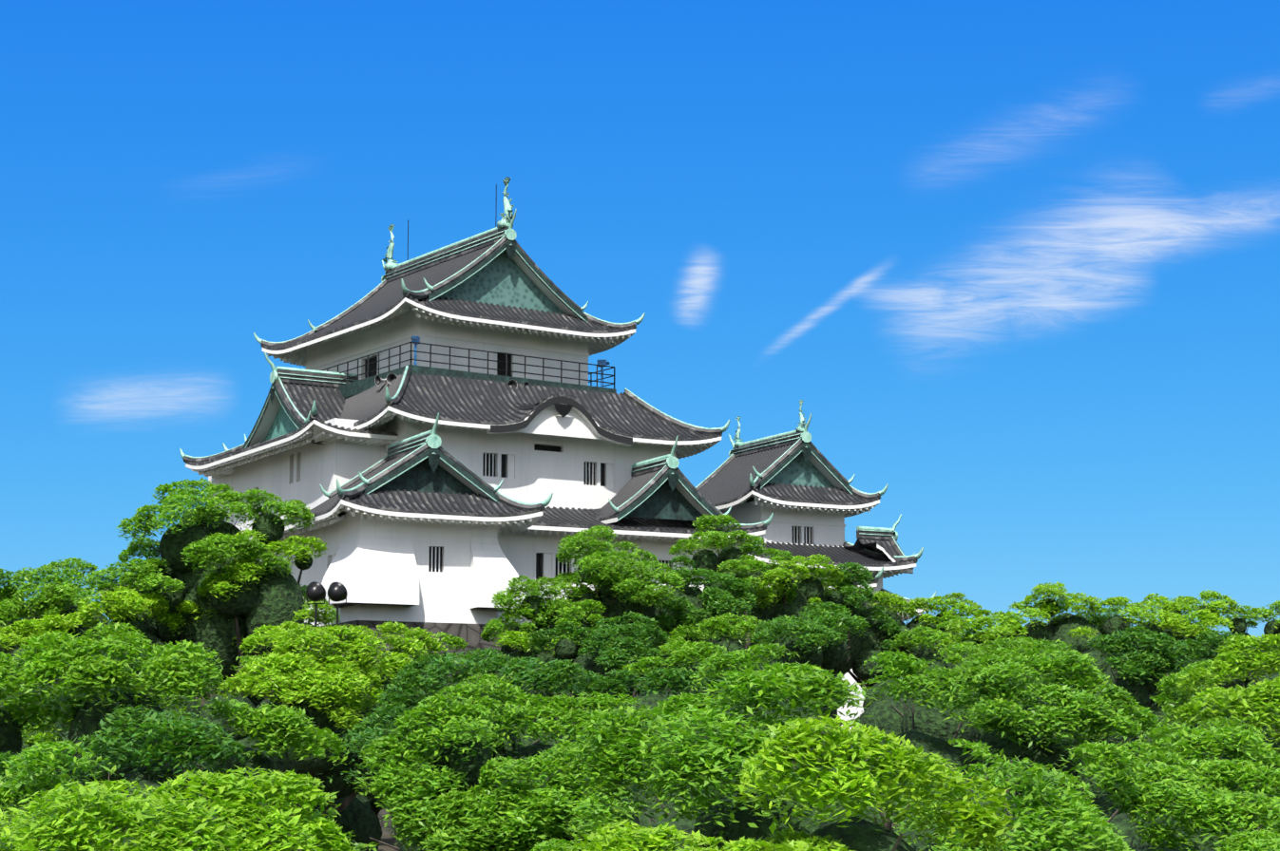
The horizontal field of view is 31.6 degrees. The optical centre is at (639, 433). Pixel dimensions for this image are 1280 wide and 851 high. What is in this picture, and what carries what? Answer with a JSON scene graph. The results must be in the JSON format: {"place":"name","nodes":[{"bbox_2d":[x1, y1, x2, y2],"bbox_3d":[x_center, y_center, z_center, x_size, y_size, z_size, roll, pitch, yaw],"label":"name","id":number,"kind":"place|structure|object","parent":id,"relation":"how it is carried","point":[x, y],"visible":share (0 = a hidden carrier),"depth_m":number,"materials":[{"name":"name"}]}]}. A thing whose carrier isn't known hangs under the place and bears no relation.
{"place":"outdoors","nodes":[
{"label":"outdoors","id":0,"kind":"place"},
{"bbox_2d":[377,833,395,850],"bbox_3d":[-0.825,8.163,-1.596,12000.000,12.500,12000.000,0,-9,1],"label":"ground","id":1,"kind":"structure","parent":0,"point":[388,839],"depth_m":81.97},
{"bbox_2d":[297,628,358,677],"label":"floodlight plinth","id":2,"kind":"structure","parent":1,"relation":"on","point":[326,645],"depth_m":68.43,"materials":[{"name":"plant"}]},
{"bbox_2d":[305,581,325,628],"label":"floodlight","id":3,"kind":"object","parent":2,"relation":"on","point":[315,591],"visible":0.92,"depth_m":68.67,"materials":[{"name":"grey metal"}]},
{"bbox_2d":[327,582,347,626],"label":"floodlight","id":4,"kind":"object","parent":2,"relation":"on","point":[336,591],"visible":0.94,"depth_m":69.16,"materials":[{"name":"grey metal"}]},
{"bbox_2d":[179,176,773,834],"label":"castle keep","id":5,"kind":"structure","parent":1,"relation":"on","point":[451,483],"depth_m":98.84,"materials":[{"name":"paint"}]},
{"bbox_2d":[374,373,397,385],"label":"loudspeakers","id":6,"kind":"object","parent":5,"relation":"attached to","point":[391,377],"visible":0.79,"depth_m":99.40,"materials":[{"name":"grey metal"}]},
{"bbox_2d":[410,336,420,365],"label":"binocular viewer","id":7,"kind":"object","parent":5,"relation":"on","point":[415,338],"visible":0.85,"depth_m":99.22,"materials":[{"name":"blue paint"}]},
{"bbox_2d":[95,549,883,595],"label":"corridor roofs","id":8,"kind":"structure","parent":5,"relation":"on","point":[878,576],"depth_m":106.87,"materials":[{"name":"tile"}]},
{"bbox_2d":[507,380,529,388],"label":"loudspeakers","id":9,"kind":"object","parent":5,"relation":"attached to","point":[514,383],"visible":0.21,"depth_m":100.89,"materials":[{"name":"grey metal"}]},
{"bbox_2d":[597,360,609,387],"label":"binocular viewer","id":10,"kind":"object","parent":5,"relation":"on","point":[603,362],"visible":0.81,"depth_m":104.85,"materials":[{"name":"blue paint"}]},
{"bbox_2d":[0,477,1279,850],"bbox_3d":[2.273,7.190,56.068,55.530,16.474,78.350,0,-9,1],"label":"trees","id":11,"kind":"object","parent":1,"relation":"on","point":[274,600],"visible":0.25,"depth_m":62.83,"materials":[{"name":"green plant"}]},
{"bbox_2d":[695,400,936,732],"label":"castle turret","id":12,"kind":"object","parent":1,"relation":"on","point":[795,482],"visible":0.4,"depth_m":109.42,"materials":[{"name":"paint"}]},
{"bbox_2d":[0,0,1279,702],"label":"sky","id":13,"kind":"structure","parent":0,"point":[1013,266],"materials":[{"name":"blue"}]}
]}

